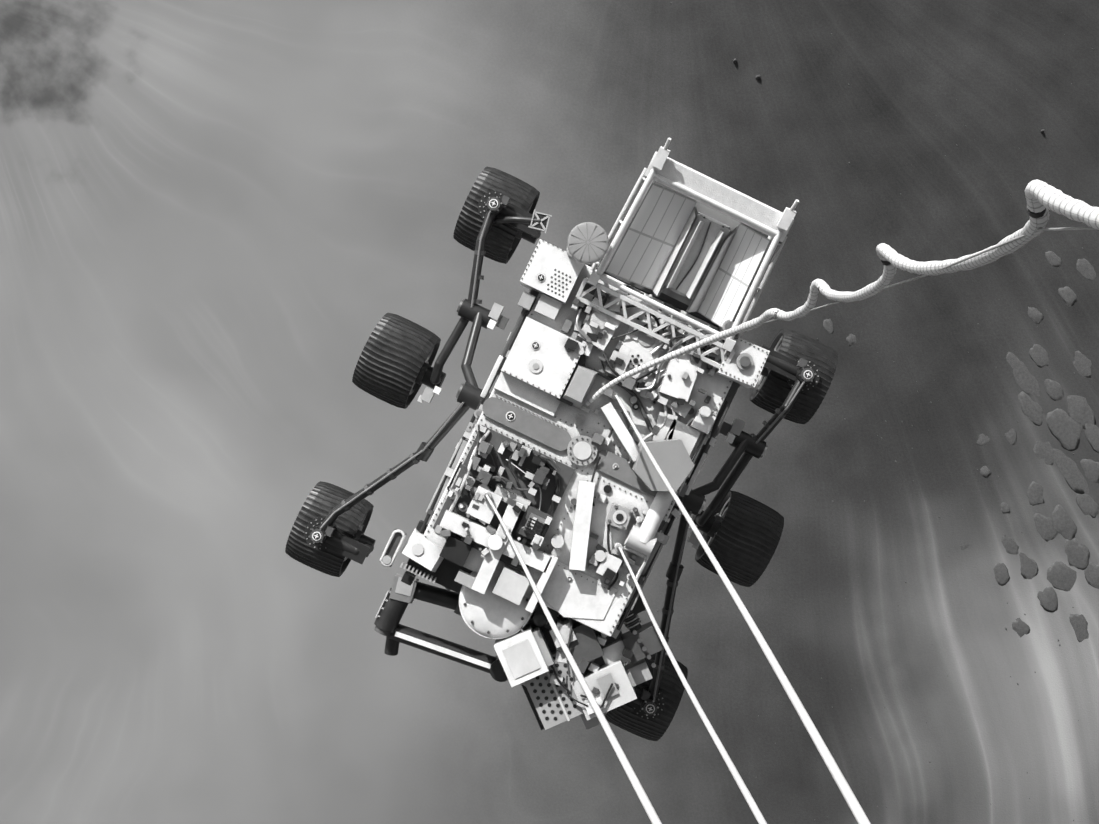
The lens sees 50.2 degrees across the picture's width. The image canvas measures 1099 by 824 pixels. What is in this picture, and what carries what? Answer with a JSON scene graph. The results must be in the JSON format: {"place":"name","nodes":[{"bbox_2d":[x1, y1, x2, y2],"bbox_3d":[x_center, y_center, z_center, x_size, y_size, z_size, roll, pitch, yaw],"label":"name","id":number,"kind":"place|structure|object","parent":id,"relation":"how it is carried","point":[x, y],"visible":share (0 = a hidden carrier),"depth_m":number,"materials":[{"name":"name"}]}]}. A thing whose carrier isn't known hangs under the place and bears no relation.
{"place":"outdoors","nodes":[
{"label":"outdoors","id":0,"kind":"place"},
{"bbox_2d":[0,0,1098,823],"bbox_3d":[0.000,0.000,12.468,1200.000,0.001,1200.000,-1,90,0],"label":"ground","id":1,"kind":"structure","parent":0,"point":[228,242],"depth_m":12.47,"materials":[{"name":"grey sand"}]},
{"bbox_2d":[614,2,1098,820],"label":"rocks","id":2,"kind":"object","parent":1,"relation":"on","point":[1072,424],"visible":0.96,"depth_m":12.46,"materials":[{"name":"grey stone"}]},
{"bbox_2d":[419,264,740,636],"bbox_3d":[0.192,0.176,6.627,1.260,0.513,1.770,26,90,0],"label":"rover body","id":3,"kind":"object","parent":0,"point":[715,385],"visible":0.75,"depth_m":6.37,"materials":[{"name":"white paint"}]},
{"bbox_2d":[304,191,540,563],"bbox_3d":[-0.659,-0.158,6.956,0.705,0.740,2.400,26,90,0],"label":"suspension arm","id":4,"kind":"object","parent":3,"relation":"attached to","point":[321,533],"visible":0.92,"depth_m":6.91,"materials":[{"name":"black paint"}]},
{"bbox_2d":[285,481,373,576],"bbox_3d":[-1.336,0.737,7.268,0.445,0.522,0.522,24,90,0],"label":"wheel","id":5,"kind":"object","parent":4,"relation":"attached to","point":[323,499],"visible":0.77,"depth_m":7.07,"materials":[{"name":"metal"}]},
{"bbox_2d":[352,313,440,408],"bbox_3d":[-0.921,-0.305,7.268,0.445,0.522,0.522,27,90,0],"label":"wheel","id":6,"kind":"object","parent":4,"relation":"attached to","point":[396,358],"visible":0.98,"depth_m":7.05,"materials":[{"name":"metal"}]},
{"bbox_2d":[453,167,539,263],"bbox_3d":[-0.302,-1.207,7.268,0.445,0.522,0.522,26,90,0],"label":"wheel","id":7,"kind":"object","parent":4,"relation":"attached to","point":[502,242],"visible":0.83,"depth_m":7.07,"materials":[{"name":"metal"}]},
{"bbox_2d":[495,209,551,232],"bbox_3d":[-0.155,-1.139,6.907,0.324,0.117,0.120,13,90,0],"label":"bracket","id":8,"kind":"object","parent":4,"relation":"attached to","point":[539,221],"visible":1,"depth_m":6.86,"materials":[{"name":"grey metal"}]},
{"bbox_2d":[374,558,664,729],"bbox_3d":[-0.140,1.183,6.576,1.549,0.465,1.070,26,90,0],"label":"robotic arm","id":9,"kind":"object","parent":3,"relation":"attached to","point":[531,659],"visible":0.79,"depth_m":6.47},
{"bbox_2d":[483,393,622,551],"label":"cable attachments","id":10,"kind":"object","parent":3,"relation":"on","point":[617,545],"visible":0.79,"depth_m":6.27,"materials":[{"name":"white paint"}]},
{"bbox_2d":[486,395,870,823],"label":"bridle cables","id":11,"kind":"object","parent":10,"relation":"attached to","point":[856,809],"visible":1,"depth_m":2.47,"materials":[{"name":"white"}]},
{"bbox_2d":[379,239,769,638],"bbox_3d":[0.109,0.281,6.423,1.420,0.610,2.131,26,90,0],"label":"deck equipment","id":12,"kind":"object","parent":3,"relation":"on","point":[544,369],"visible":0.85,"depth_m":6.29,"materials":[{"name":"metal"}]},
{"bbox_2d":[566,222,608,263],"bbox_3d":[0.200,-0.879,6.223,0.218,0.290,0.218,26,90,0],"label":"antenna","id":13,"kind":"object","parent":12,"relation":"on","point":[587,242],"visible":1,"depth_m":6.08,"materials":[{"name":"white paint"}]},
{"bbox_2d":[585,180,1098,405],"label":"umbilical cable","id":14,"kind":"object","parent":12,"relation":"on","point":[1042,197],"visible":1,"depth_m":3.52,"materials":[{"name":"plastic"},{"name":"metal"}]},
{"bbox_2d":[576,138,798,368],"bbox_3d":[0.715,-0.821,6.265,0.924,0.824,0.903,26,90,0],"label":"radioisotope power generator","id":15,"kind":"object","parent":3,"relation":"attached to","point":[706,255],"visible":0.98,"depth_m":6.17,"materials":[{"name":"white paint"},{"name":"bare metal"}]},
{"bbox_2d":[626,345,819,719],"bbox_3d":[0.888,0.680,6.956,0.570,0.740,2.360,26,90,0],"label":"suspension arm","id":16,"kind":"object","parent":3,"relation":"attached to","point":[800,375],"visible":0.88,"depth_m":6.91,"materials":[{"name":"black paint"}]},
{"bbox_2d":[604,653,687,740],"bbox_3d":[0.565,1.723,7.268,0.445,0.522,0.522,25,90,0],"label":"wheel","id":17,"kind":"object","parent":16,"relation":"attached to","point":[628,719],"visible":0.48,"depth_m":7.06,"materials":[{"name":"metal"}]},
{"bbox_2d":[695,490,783,586],"bbox_3d":[1.152,0.773,7.268,0.445,0.522,0.522,27,90,0],"label":"wheel","id":18,"kind":"object","parent":16,"relation":"attached to","point":[742,536],"visible":0.92,"depth_m":7.05,"materials":[{"name":"metal"}]},
{"bbox_2d":[750,329,837,423],"bbox_3d":[1.486,-0.230,7.268,0.445,0.522,0.522,24,90,0],"label":"wheel","id":19,"kind":"object","parent":16,"relation":"attached to","point":[770,390],"visible":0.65,"depth_m":7.08,"materials":[{"name":"metal"}]}
]}

